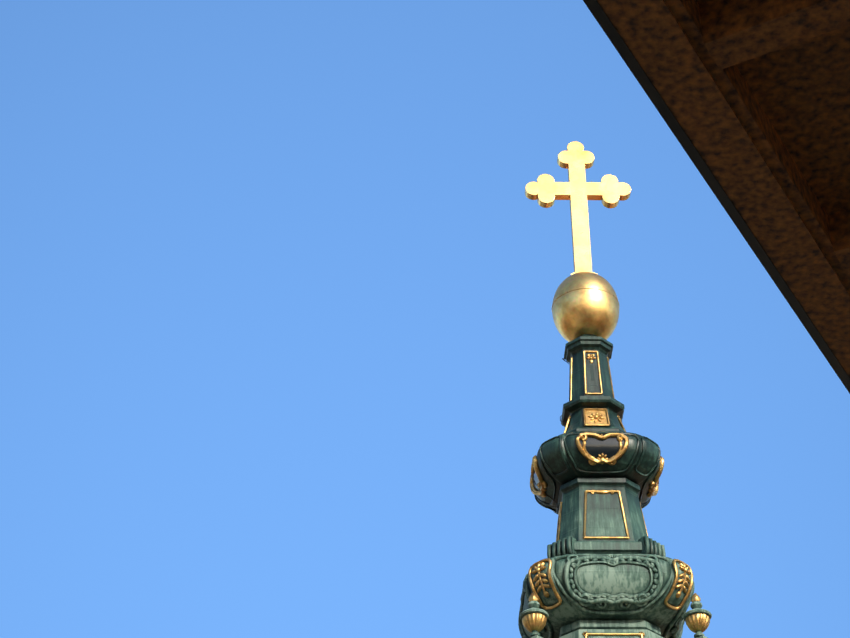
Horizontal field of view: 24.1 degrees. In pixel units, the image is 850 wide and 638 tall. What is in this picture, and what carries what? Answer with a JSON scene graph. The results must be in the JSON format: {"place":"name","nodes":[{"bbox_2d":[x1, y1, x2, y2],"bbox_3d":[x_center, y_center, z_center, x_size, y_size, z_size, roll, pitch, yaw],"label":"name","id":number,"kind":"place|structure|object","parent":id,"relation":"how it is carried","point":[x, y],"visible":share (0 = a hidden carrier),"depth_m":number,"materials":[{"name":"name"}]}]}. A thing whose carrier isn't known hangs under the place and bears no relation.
{"place":"outdoors","nodes":[
{"label":"outdoors","id":0,"kind":"place"},
{"bbox_2d":[0,0,849,637],"label":"sky","id":1,"kind":"structure","parent":0,"point":[282,349],"materials":[{"name":"blue"}]},
{"bbox_2d":[559,619,662,637],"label":"spire section","id":2,"kind":"object","parent":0,"point":[576,628],"visible":0.87,"depth_m":39.05,"materials":[{"name":"green metal"}]},
{"bbox_2d":[520,593,548,637],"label":"urn","id":3,"kind":"object","parent":2,"relation":"on","point":[533,617],"visible":1,"depth_m":38.27,"materials":[{"name":"gold metal"}]},
{"bbox_2d":[522,556,690,637],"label":"bulb","id":4,"kind":"object","parent":2,"relation":"on","point":[615,580],"visible":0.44,"depth_m":39.04,"materials":[{"name":"green metal"}]},
{"bbox_2d":[557,477,646,553],"bbox_3d":[3.643,5.084,40.901,2.265,3.420,2.265,0,-35,-1],"label":"spire section","id":5,"kind":"object","parent":4,"relation":"on","point":[604,516],"visible":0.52,"depth_m":40.69,"materials":[{"name":"green metal"}]},
{"bbox_2d":[536,431,660,512],"bbox_3d":[3.627,3.262,42.176,2.626,1.132,2.626,0,-35,-1],"label":"bulb","id":6,"kind":"object","parent":5,"relation":"on","point":[552,456],"visible":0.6,"depth_m":41.21,"materials":[{"name":"green metal"}]},
{"bbox_2d":[561,334,624,432],"bbox_3d":[3.616,2.067,43.013,1.500,4.185,1.500,0,-35,-1],"label":"spire top stage","id":7,"kind":"object","parent":6,"relation":"on","point":[577,404],"visible":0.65,"depth_m":43.00,"materials":[{"name":"green metal"}]},
{"bbox_2d":[552,272,618,341],"bbox_3d":[3.596,-0.212,44.609,1.500,1.770,1.500,0,-35,-1],"label":"ball","id":8,"kind":"object","parent":7,"relation":"on","point":[577,313],"visible":0.85,"depth_m":44.03,"materials":[{"name":"gold metal"}]},
{"bbox_2d":[525,141,630,271],"bbox_3d":[3.576,-2.558,46.252,2.475,3.930,0.195,0,-35,-1],"label":"cross","id":9,"kind":"object","parent":8,"relation":"on","point":[576,160],"visible":0.98,"depth_m":46.43,"materials":[{"name":"gold metal"}]},
{"bbox_2d":[552,288,618,305],"bbox_3d":[3.596,-0.248,44.635,1.518,0.014,1.518,0,-35,-1],"label":"orb seam","id":10,"kind":"object","parent":8,"relation":"attached to","point":[585,288],"visible":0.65,"depth_m":44.10,"materials":[{"name":"gold metal"}]},
{"bbox_2d":[590,364,593,379],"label":"shaft panels","id":11,"kind":"object","parent":7,"relation":"attached to","point":[592,371],"visible":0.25,"depth_m":43.15,"materials":[{"name":"black"}]},
{"bbox_2d":[533,437,656,490],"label":"cartouche fields","id":12,"kind":"structure","parent":6,"relation":"attached to","point":[595,447],"depth_m":41.04,"materials":[{"name":"black metal"}]},
{"bbox_2d":[518,432,693,637],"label":"relief ornaments","id":13,"kind":"object","parent":4,"relation":"attached to","point":[651,554],"visible":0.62,"depth_m":39.13,"materials":[{"name":"green metal"}]},
{"bbox_2d":[528,351,693,637],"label":"gilded ornaments","id":14,"kind":"object","parent":2,"relation":"on","point":[596,416],"visible":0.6,"depth_m":40.98},
{"bbox_2d":[683,593,711,637],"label":"urn","id":15,"kind":"object","parent":2,"relation":"on","point":[696,618],"visible":1,"depth_m":38.34,"materials":[{"name":"gold metal"}]},
{"label":"ground","id":16,"kind":"structure","parent":0,"visible":0},
{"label":"neighbouring house walls","id":17,"kind":"object","parent":16,"relation":"on","visible":0},
{"bbox_2d":[597,0,849,377],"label":"roof eave","id":18,"kind":"object","parent":17,"relation":"on","point":[755,95],"visible":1,"depth_m":4.83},
{"bbox_2d":[583,0,849,393],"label":"roof edge","id":19,"kind":"object","parent":18,"relation":"attached to","point":[645,83],"visible":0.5,"depth_m":4.96,"materials":[{"name":"black"}]}
]}

